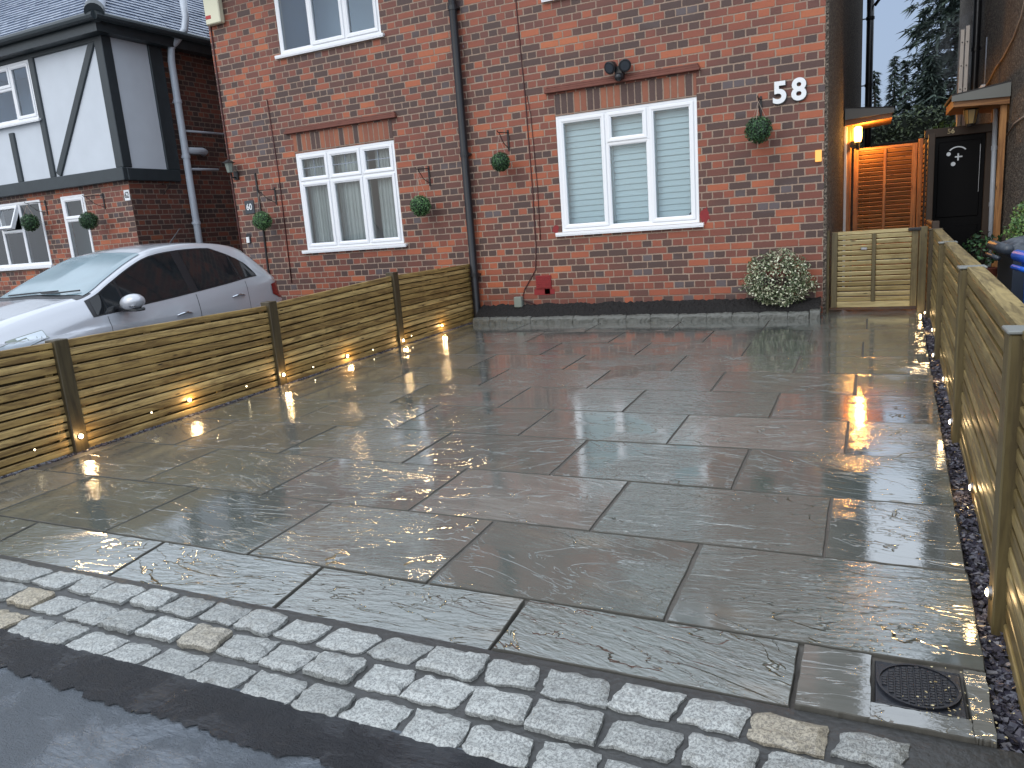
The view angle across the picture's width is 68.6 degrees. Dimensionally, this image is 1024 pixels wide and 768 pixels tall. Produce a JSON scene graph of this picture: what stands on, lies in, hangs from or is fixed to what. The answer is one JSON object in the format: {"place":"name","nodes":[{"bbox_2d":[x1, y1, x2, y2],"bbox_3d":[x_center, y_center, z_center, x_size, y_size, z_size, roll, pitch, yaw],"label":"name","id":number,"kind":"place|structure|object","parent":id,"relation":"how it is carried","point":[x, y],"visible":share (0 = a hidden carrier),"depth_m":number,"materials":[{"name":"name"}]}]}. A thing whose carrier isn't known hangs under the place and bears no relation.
{"place":"outdoors","nodes":[
{"label":"outdoors","id":0,"kind":"place"},
{"bbox_2d":[1,292,484,476],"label":"neighbour driveway","id":1,"kind":"structure","parent":0,"point":[175,419],"depth_m":6.25,"materials":[{"name":"concrete"}]},
{"bbox_2d":[0,228,281,350],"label":"hatchback car","id":2,"kind":"object","parent":1,"relation":"on","point":[112,289],"visible":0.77,"depth_m":7.67,"materials":[{"name":"silver metal"}]},
{"bbox_2d":[208,0,483,334],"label":"brick house","id":3,"kind":"structure","parent":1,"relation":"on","point":[359,96],"depth_m":9.98,"materials":[{"name":"brick"}]},
{"bbox_2d":[203,0,224,25],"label":"alarm box","id":4,"kind":"object","parent":3,"relation":"attached to","point":[214,14],"visible":1,"depth_m":10.22,"materials":[{"name":"beige plastic"}]},
{"bbox_2d":[210,26,242,251],"bbox_3d":[-4.042,-3.125,10.774,0.049,3.800,0.022,1,13,25],"label":"cable","id":5,"kind":"object","parent":3,"relation":"attached to","point":[225,134],"visible":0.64,"depth_m":10.66,"materials":[{"name":"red plastic"}]},
{"bbox_2d":[223,159,238,179],"bbox_3d":[-3.991,-3.044,10.663,0.190,0.280,0.202,1,13,25],"label":"wall lantern","id":6,"kind":"object","parent":3,"relation":"attached to","point":[228,163],"depth_m":10.63,"materials":[{"name":"black metal"}]},
{"bbox_2d":[246,234,250,242],"bbox_3d":[-3.833,-2.112,10.915,0.080,0.135,0.030,1,13,25],"label":"doorbell","id":7,"kind":"object","parent":3,"relation":"attached to","point":[248,238],"visible":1,"depth_m":10.91,"materials":[{"name":"white plastic"}]},
{"bbox_2d":[244,200,254,213],"bbox_3d":[-3.768,-2.538,10.785,0.170,0.186,0.019,1,13,25],"label":"number plaque","id":8,"kind":"object","parent":3,"relation":"attached to","point":[249,207],"visible":1,"depth_m":10.78,"materials":[{"name":"grey stone"}]},
{"bbox_2d":[254,173,269,273],"bbox_3d":[-3.533,-2.117,10.773,0.109,1.763,0.028,1,13,25],"label":"cable","id":9,"kind":"object","parent":3,"relation":"attached to","point":[255,177],"visible":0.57,"depth_m":10.77,"materials":[{"name":"black metal"}]},
{"bbox_2d":[256,187,276,204],"bbox_3d":[-3.426,-2.619,10.486,0.267,0.240,0.035,-12,14,-33],"label":"wall bracket","id":10,"kind":"object","parent":3,"relation":"attached to","point":[274,194],"depth_m":10.52,"materials":[{"name":"black metal"}]},
{"bbox_2d":[252,193,272,229],"bbox_3d":[-3.495,-2.398,10.470,0.274,0.515,0.272,1,13,25],"label":"topiary ball","id":11,"kind":"object","parent":10,"relation":"hanging from","point":[261,220],"visible":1,"depth_m":10.43,"materials":[{"name":"green plant"}]},
{"bbox_2d":[266,99,291,282],"bbox_3d":[-3.240,-2.667,10.503,0.042,2.500,0.014,1,13,25],"label":"cable","id":12,"kind":"object","parent":3,"relation":"attached to","point":[280,189],"visible":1,"depth_m":10.48,"materials":[{"name":"black plastic"}]},
{"bbox_2d":[274,0,384,59],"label":"window","id":13,"kind":"structure","parent":3,"relation":"in","point":[347,37],"depth_m":9.64,"materials":[{"name":"white plastic"}]},
{"bbox_2d":[296,140,407,253],"bbox_3d":[-2.187,-2.475,10.074,1.730,1.346,0.130,1,13,25],"label":"window","id":14,"kind":"structure","parent":3,"relation":"in","point":[364,174],"depth_m":10.04,"materials":[{"name":"white plastic"}]},
{"bbox_2d":[415,166,430,185],"bbox_3d":[-1.113,-2.597,9.374,0.025,0.240,0.240,5,15,39],"label":"wall bracket","id":15,"kind":"object","parent":3,"relation":"attached to","point":[429,182],"depth_m":9.44,"materials":[{"name":"black metal"}]},
{"bbox_2d":[410,172,430,216],"bbox_3d":[-1.150,-2.360,9.351,0.282,0.549,0.276,1,13,25],"label":"topiary ball","id":16,"kind":"object","parent":15,"relation":"hanging from","point":[420,205],"visible":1,"depth_m":9.31,"materials":[{"name":"green plant"}]},
{"bbox_2d":[448,0,480,317],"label":"downpipe","id":17,"kind":"object","parent":3,"relation":"attached to","point":[453,8],"visible":0.88,"depth_m":9.08,"materials":[{"name":"black plastic"}]},
{"bbox_2d":[0,664,528,767],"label":"street pavement","id":18,"kind":"structure","parent":0,"point":[44,723],"depth_m":2.12,"materials":[{"name":"grey asphalt"}]},
{"bbox_2d":[0,629,528,767],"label":"tarmac repair","id":19,"kind":"structure","parent":18,"relation":"on","point":[276,728],"depth_m":2.18,"materials":[{"name":"black asphalt"}]},
{"bbox_2d":[0,309,996,748],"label":"paving","id":20,"kind":"structure","parent":0,"point":[768,589],"depth_m":3.57,"materials":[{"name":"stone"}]},
{"bbox_2d":[473,307,821,323],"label":"bed kerb","id":21,"kind":"structure","parent":20,"relation":"on","point":[753,316],"depth_m":8.31,"materials":[{"name":"stone"}]},
{"bbox_2d":[476,296,820,316],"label":"bed soil","id":22,"kind":"structure","parent":21,"relation":"in","point":[693,306],"depth_m":8.52,"materials":[{"name":"black soil"}]},
{"bbox_2d":[739,248,819,306],"bbox_3d":[2.785,-1.104,7.850,0.811,0.632,0.479,1,13,25],"label":"evergreen shrub","id":23,"kind":"object","parent":22,"relation":"on","point":[777,297],"visible":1,"depth_m":7.80,"materials":[{"name":"green plant"}]},
{"bbox_2d":[826,226,927,314],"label":"louvred gate","id":24,"kind":"structure","parent":20,"relation":"on","point":[917,286],"depth_m":7.65,"materials":[{"name":"brown wood"}]},
{"bbox_2d":[875,661,966,718],"bbox_3d":[1.107,0.832,2.048,0.212,0.028,0.206,1,13,25],"label":"drain cover","id":25,"kind":"object","parent":20,"relation":"in","point":[901,685],"visible":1,"depth_m":2.03,"materials":[{"name":"black metal"}]},
{"bbox_2d":[0,555,1023,767],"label":"granite sett strip","id":26,"kind":"object","parent":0,"point":[571,723],"visible":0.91,"depth_m":2.22,"materials":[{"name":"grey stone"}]},
{"bbox_2d":[829,258,925,310],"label":"side path","id":27,"kind":"structure","parent":0,"point":[869,308],"depth_m":9.01,"materials":[{"name":"grey stone"}]},
{"bbox_2d":[848,138,923,281],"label":"louvred gate","id":28,"kind":"structure","parent":27,"relation":"on","point":[914,201],"depth_m":10.12,"materials":[{"name":"brown wood"}]},
{"bbox_2d":[869,139,924,243],"bbox_3d":[9.522,-3.916,15.351,4.266,2.328,0.060,1,13,25],"label":"garden fence","id":29,"kind":"object","parent":27,"relation":"on","point":[897,143],"visible":0.12,"depth_m":15.91,"materials":[{"name":"brown wood"}]},
{"bbox_2d":[920,133,939,300],"bbox_3d":[4.780,-1.867,8.617,0.066,1.920,2.770,2,13,26],"label":"slatted screen","id":30,"kind":"object","parent":27,"relation":"on","point":[928,221],"visible":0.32,"depth_m":8.48,"materials":[{"name":"brown wood"}]},
{"bbox_2d":[932,121,960,128],"bbox_3d":[7.586,-3.178,12.610,1.042,2.443,0.922,1,13,25],"label":"hedge","id":31,"kind":"object","parent":27,"relation":"on","point":[941,126],"visible":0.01,"depth_m":12.50,"materials":[{"name":"green plant"}]},
{"bbox_2d":[956,25,969,125],"bbox_3d":[5.508,-2.753,9.256,0.097,3.080,0.086,1,13,25],"label":"ladder","id":32,"kind":"object","parent":27,"relation":"on","point":[964,56],"visible":0.25,"depth_m":9.00,"materials":[{"name":"silver metal"}]},
{"bbox_2d":[962,231,1001,276],"bbox_3d":[4.946,-1.194,7.955,0.460,0.855,0.433,1,13,25],"label":"potted plant","id":33,"kind":"object","parent":27,"relation":"on","point":[980,258],"visible":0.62,"depth_m":7.86,"materials":[{"name":"green plant"}]},
{"bbox_2d":[985,235,1023,301],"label":"wheelie bin","id":34,"kind":"object","parent":27,"relation":"on","point":[1010,279],"visible":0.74,"depth_m":4.58,"materials":[{"name":"grey plastic"}]},
{"bbox_2d":[861,0,956,118],"label":"sky","id":35,"kind":"structure","parent":0,"point":[889,20],"materials":[{"name":"blue"}]},
{"bbox_2d":[1000,200,1023,239],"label":"potted conifer","id":36,"kind":"object","parent":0,"point":[1018,221],"visible":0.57,"depth_m":6.33,"materials":[{"name":"green plant"}]},
{"bbox_2d":[1010,250,1023,302],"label":"wheelie bin","id":37,"kind":"object","parent":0,"point":[1017,255],"visible":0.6,"depth_m":4.06,"materials":[{"name":"blue plastic"}]},
{"label":"back garden lawn","id":38,"kind":"structure","parent":0,"visible":0},
{"bbox_2d":[864,70,882,106],"bbox_3d":[11.914,-7.449,24.803,1.136,5.511,1.196,1,13,25],"label":"conifer tree","id":39,"kind":"object","parent":38,"relation":"on","point":[875,96],"visible":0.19,"depth_m":24.28,"materials":[{"name":"green plant"}]},
{"bbox_2d":[884,55,901,119],"bbox_3d":[12.649,-7.750,24.896,1.172,5.950,1.127,1,13,25],"label":"conifer tree","id":40,"kind":"object","parent":38,"relation":"on","point":[894,74],"visible":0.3,"depth_m":24.47,"materials":[{"name":"green plant"}]},
{"bbox_2d":[892,60,912,119],"bbox_3d":[12.716,-7.520,24.403,1.220,5.693,1.130,7,17,44],"label":"conifer tree","id":41,"kind":"object","parent":38,"relation":"on","point":[904,78],"visible":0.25,"depth_m":23.93,"materials":[{"name":"green plant"}]},
{"bbox_2d":[858,98,954,244],"bbox_3d":[10.689,-5.090,18.056,7.610,3.540,1.021,1,13,25],"label":"hedge","id":42,"kind":"object","parent":38,"relation":"on","point":[908,128],"visible":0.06,"depth_m":18.19,"materials":[{"name":"green plant"}]},
{"bbox_2d":[885,0,959,118],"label":"conifer tree","id":43,"kind":"object","parent":38,"relation":"on","point":[946,18],"visible":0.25,"depth_m":22.95,"materials":[{"name":"green plant"}]},
{"bbox_2d":[909,53,949,116],"bbox_3d":[12.594,-7.066,22.664,2.371,5.540,2.456,-10,13,-24],"label":"conifer tree","id":44,"kind":"object","parent":38,"relation":"on","point":[931,74],"visible":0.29,"depth_m":22.27,"materials":[{"name":"green plant"}]},
{"label":"ground","id":45,"kind":"structure","parent":0,"visible":0},
{"bbox_2d":[0,0,240,296],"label":"tudor house","id":46,"kind":"structure","parent":45,"relation":"on","point":[87,107],"depth_m":11.79,"materials":[{"name":"brick"}]},
{"bbox_2d":[0,59,40,128],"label":"window","id":47,"kind":"structure","parent":46,"relation":"in","point":[9,69],"depth_m":11.87,"materials":[{"name":"white plastic"}]},
{"bbox_2d":[0,199,54,270],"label":"window","id":48,"kind":"structure","parent":46,"relation":"in","point":[17,207],"depth_m":12.67,"materials":[{"name":"white plastic"}]},
{"bbox_2d":[24,200,47,214],"bbox_3d":[-7.727,-2.856,12.195,0.303,0.240,0.035,-12,14,-33],"label":"wall bracket","id":49,"kind":"object","parent":46,"relation":"attached to","point":[40,202],"depth_m":12.24,"materials":[{"name":"black metal"}]},
{"bbox_2d":[20,205,39,231],"bbox_3d":[-7.816,-2.680,12.166,0.288,0.421,0.286,1,13,25],"label":"topiary ball","id":50,"kind":"object","parent":49,"relation":"hanging from","point":[29,222],"visible":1,"depth_m":12.11,"materials":[{"name":"green plant"}]},
{"bbox_2d":[60,194,94,257],"bbox_3d":[-6.935,-2.303,12.116,0.570,1.435,0.089,1,13,25],"label":"window","id":51,"kind":"structure","parent":46,"relation":"in","point":[68,219],"depth_m":12.07,"materials":[{"name":"white plastic"}]},
{"bbox_2d":[82,193,105,208],"bbox_3d":[-6.452,-2.816,11.591,0.294,0.240,0.032,-13,15,-36],"label":"wall bracket","id":52,"kind":"object","parent":46,"relation":"attached to","point":[97,204],"depth_m":11.64,"materials":[{"name":"black metal"}]},
{"bbox_2d":[78,199,98,229],"bbox_3d":[-6.532,-2.609,11.557,0.288,0.479,0.284,1,13,25],"label":"topiary ball","id":53,"kind":"object","parent":52,"relation":"hanging from","point":[87,220],"visible":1,"depth_m":11.51,"materials":[{"name":"green plant"}]},
{"bbox_2d":[123,190,130,200],"bbox_3d":[-5.856,-2.870,11.426,0.115,0.155,0.014,1,13,25],"label":"number tile","id":54,"kind":"object","parent":46,"relation":"attached to","point":[127,195],"visible":1,"depth_m":11.42,"materials":[{"name":"white ceramic"}]},
{"bbox_2d":[168,0,202,242],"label":"downpipe","id":55,"kind":"object","parent":46,"relation":"attached to","point":[185,157],"visible":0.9,"depth_m":12.03,"materials":[{"name":"grey plastic"}]},
{"bbox_2d":[192,168,218,170],"bbox_3d":[-5.145,-3.577,12.520,0.040,0.050,0.641,1,13,25],"label":"waste pipe","id":56,"kind":"object","parent":55,"relation":"attached to","point":[207,169],"visible":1,"depth_m":12.56,"materials":[{"name":"grey plastic"}]},
{"bbox_2d":[188,147,207,155],"bbox_3d":[-5.221,-3.844,12.422,0.175,0.128,0.482,1,13,25],"label":"waste pipe","id":57,"kind":"object","parent":46,"relation":"attached to","point":[201,151],"visible":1,"depth_m":12.36,"materials":[{"name":"grey plastic"}]},
{"bbox_2d":[186,130,223,134],"bbox_3d":[-5.128,-4.194,12.525,0.036,0.046,0.910,1,13,25],"label":"waste pipe","id":58,"kind":"object","parent":46,"relation":"attached to","point":[204,132],"visible":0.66,"depth_m":12.52,"materials":[{"name":"grey plastic"}]},
{"bbox_2d":[0,264,473,476],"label":"slatted fence","id":59,"kind":"object","parent":45,"relation":"on","point":[58,396],"visible":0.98,"depth_m":5.92,"materials":[{"name":"brown wood"}]},
{"bbox_2d":[77,433,83,438],"bbox_3d":[-2.924,0.355,5.096,0.019,0.042,0.042,1,13,25],"label":"fence light","id":60,"kind":"object","parent":59,"relation":"attached to","point":[80,436],"visible":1,"depth_m":5.09,"materials":[{"name":"silver metal"}]},
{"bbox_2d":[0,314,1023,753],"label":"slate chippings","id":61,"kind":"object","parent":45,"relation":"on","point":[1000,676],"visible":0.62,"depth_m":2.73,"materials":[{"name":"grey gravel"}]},
{"bbox_2d":[460,0,862,314],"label":"brick house","id":62,"kind":"structure","parent":45,"relation":"on","point":[660,176],"depth_m":8.33,"materials":[{"name":"brick"}]},
{"bbox_2d":[497,130,509,150],"bbox_3d":[-0.103,-2.865,8.821,0.025,0.240,0.235,3,14,33],"label":"wall bracket","id":63,"kind":"object","parent":62,"relation":"attached to","point":[508,142],"depth_m":8.89,"materials":[{"name":"black metal"}]},
{"bbox_2d":[491,135,509,171],"bbox_3d":[-0.142,-2.693,8.785,0.238,0.416,0.233,1,13,25],"label":"topiary ball","id":64,"kind":"object","parent":63,"relation":"hanging from","point":[500,161],"visible":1,"depth_m":8.74,"materials":[{"name":"green plant"}]},
{"bbox_2d":[514,296,523,307],"bbox_3d":[0.084,-1.013,9.280,0.105,0.130,0.070,1,13,25],"label":"junction box","id":65,"kind":"object","parent":62,"relation":"attached to","point":[518,301],"visible":1,"depth_m":9.25,"materials":[{"name":"grey plastic"}]},
{"bbox_2d":[515,0,535,304],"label":"cable","id":66,"kind":"object","parent":62,"relation":"attached to","point":[529,151],"visible":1,"depth_m":8.82,"materials":[{"name":"black plastic"}]},
{"bbox_2d":[527,96,540,239],"bbox_3d":[0.261,-2.531,8.853,0.063,1.650,0.009,1,13,25],"label":"cable","id":67,"kind":"object","parent":62,"relation":"attached to","point":[535,166],"visible":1,"depth_m":8.83,"materials":[{"name":"black plastic"}]},
{"bbox_2d":[534,275,554,294],"bbox_3d":[0.385,-1.199,9.118,0.270,0.235,0.019,1,13,25],"label":"air vent","id":68,"kind":"object","parent":62,"relation":"attached to","point":[543,285],"visible":1,"depth_m":9.11,"materials":[{"name":"red paint"}]},
{"bbox_2d":[604,59,630,80],"bbox_3d":[1.154,-3.382,8.121,0.300,0.221,0.174,1,13,25],"label":"security light","id":69,"kind":"object","parent":62,"relation":"attached to","point":[620,69],"visible":1,"depth_m":8.07,"materials":[{"name":"black plastic"}]},
{"bbox_2d":[555,97,703,236],"bbox_3d":[1.271,-2.396,8.430,1.730,1.353,0.130,1,13,25],"label":"window","id":70,"kind":"structure","parent":62,"relation":"in","point":[647,110],"depth_m":8.38,"materials":[{"name":"white plastic"}]},
{"bbox_2d":[757,95,761,116],"bbox_3d":[2.498,-2.793,7.587,0.024,0.240,0.232,1,13,25],"label":"wall bracket","id":71,"kind":"object","parent":62,"relation":"attached to","point":[760,103],"depth_m":7.66,"materials":[{"name":"black metal"}]},
{"bbox_2d":[744,101,772,143],"bbox_3d":[2.478,-2.621,7.546,0.284,0.416,0.283,1,13,25],"label":"topiary ball","id":72,"kind":"object","parent":71,"relation":"hanging from","point":[758,129],"visible":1,"depth_m":7.49,"materials":[{"name":"green plant"}]},
{"bbox_2d":[773,80,786,104],"bbox_3d":[2.700,-2.932,7.567,0.136,0.222,0.030,1,13,25],"label":"house numeral","id":73,"kind":"object","parent":62,"relation":"attached to","point":[779,91],"visible":1,"depth_m":7.55,"materials":[{"name":"white plastic"}]},
{"bbox_2d":[791,77,806,101],"bbox_3d":[2.864,-2.936,7.488,0.149,0.225,0.030,1,13,25],"label":"house numeral","id":74,"kind":"object","parent":62,"relation":"attached to","point":[797,88],"visible":1,"depth_m":7.47,"materials":[{"name":"white plastic"}]},
{"bbox_2d":[815,150,821,161],"bbox_3d":[3.078,-2.292,7.546,0.060,0.112,0.030,1,13,25],"label":"marker light","id":75,"kind":"object","parent":62,"relation":"attached to","point":[818,155],"visible":1,"depth_m":7.53,"materials":[{"name":"yellow plastic"}]},
{"bbox_2d":[842,125,853,286],"bbox_3d":[4.530,-2.413,10.135,0.108,2.200,0.085,1,13,25],"label":"door surround","id":76,"kind":"object","parent":62,"relation":"attached to","point":[848,134],"visible":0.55,"depth_m":10.06,"materials":[{"name":"white paint"}]},
{"bbox_2d":[850,126,861,149],"bbox_3d":[4.512,-3.223,9.862,0.098,0.295,0.182,-7,12,-14],"label":"wall lamp","id":77,"kind":"object","parent":76,"relation":"attached to","point":[857,134],"visible":1,"depth_m":9.79,"materials":[{"name":"white glass"}]},
{"bbox_2d":[861,0,874,239],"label":"downpipe","id":78,"kind":"object","parent":62,"relation":"attached to","point":[869,19],"visible":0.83,"depth_m":14.39,"materials":[{"name":"black plastic"}]},
{"bbox_2d":[845,106,893,128],"bbox_3d":[4.806,-3.585,10.099,0.570,0.230,1.014,1,13,25],"label":"door canopy","id":79,"kind":"object","parent":62,"relation":"attached to","point":[866,117],"visible":0.98,"depth_m":9.71,"materials":[{"name":"grey wood"}]},
{"bbox_2d":[926,228,1023,723],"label":"slatted fence","id":80,"kind":"object","parent":45,"relation":"on","point":[974,310],"visible":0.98,"depth_m":2.76,"materials":[{"name":"brown wood"}]},
{"bbox_2d":[969,482,973,491],"bbox_3d":[1.982,0.446,3.242,0.019,0.042,0.042,1,13,25],"label":"fence light","id":81,"kind":"object","parent":80,"relation":"attached to","point":[971,487],"visible":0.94,"depth_m":3.23,"materials":[{"name":"silver metal"}]},
{"bbox_2d":[985,585,991,598],"bbox_3d":[1.478,0.646,2.329,0.019,0.042,0.042,1,13,25],"label":"fence light","id":82,"kind":"object","parent":80,"relation":"attached to","point":[988,591],"visible":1,"depth_m":2.32,"materials":[{"name":"silver metal"}]},
{"bbox_2d":[955,0,1023,277],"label":"pebbledash house","id":83,"kind":"structure","parent":45,"relation":"on","point":[1000,20],"depth_m":8.19,"materials":[{"name":"concrete"}]},
{"bbox_2d":[922,123,992,265],"bbox_3d":[5.229,-2.043,8.857,0.695,1.900,0.102,1,13,25],"label":"front door","id":84,"kind":"structure","parent":83,"relation":"attached to","point":[961,186],"depth_m":8.75,"materials":[{"name":"brown wood"}]},
{"bbox_2d":[932,133,985,255],"bbox_3d":[5.244,-2.006,8.869,0.515,1.780,0.035,1,13,25],"label":"door leaf","id":85,"kind":"structure","parent":84,"relation":"in","point":[962,220],"depth_m":8.78,"materials":[{"name":"black wood"}]},
{"bbox_2d":[970,0,982,89],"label":"downpipe","id":86,"kind":"object","parent":83,"relation":"attached to","point":[976,48],"visible":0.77,"depth_m":10.50,"materials":[{"name":"black plastic"}]},
{"bbox_2d":[944,80,1010,114],"bbox_3d":[5.225,-3.197,8.471,0.540,0.230,0.994,1,13,25],"label":"door canopy","id":87,"kind":"object","parent":83,"relation":"attached to","point":[988,99],"visible":0.95,"depth_m":8.07,"materials":[{"name":"grey wood"}]},
{"bbox_2d":[963,108,978,126],"bbox_3d":[5.125,-3.038,8.384,0.159,0.310,0.170,1,13,25],"label":"lantern","id":88,"kind":"object","parent":87,"relation":"hanging from","point":[970,116],"visible":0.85,"depth_m":8.36,"materials":[{"name":"beige glass"}]},
{"bbox_2d":[984,37,987,83],"bbox_3d":[6.364,-4.311,10.089,0.023,0.650,0.023,1,13,25],"label":"cable","id":89,"kind":"object","parent":83,"relation":"attached to","point":[985,60],"visible":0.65,"depth_m":10.07,"materials":[{"name":"grey plastic"}]},
{"bbox_2d":[987,108,998,266],"bbox_3d":[5.524,-2.108,8.618,0.105,2.081,0.065,9,18,49],"label":"downpipe","id":90,"kind":"object","parent":83,"relation":"attached to","point":[994,147],"visible":0.62,"depth_m":8.55,"materials":[{"name":"grey plastic"}]},
{"bbox_2d":[985,1,1023,85],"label":"cable","id":91,"kind":"object","parent":83,"relation":"attached to","point":[1011,41],"visible":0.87,"depth_m":8.02,"materials":[{"name":"beige plastic"}]},
{"bbox_2d":[1007,116,1023,135],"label":"cable","id":92,"kind":"object","parent":83,"relation":"attached to","point":[1014,123],"visible":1,"depth_m":7.65,"materials":[{"name":"beige plastic"}]}
]}

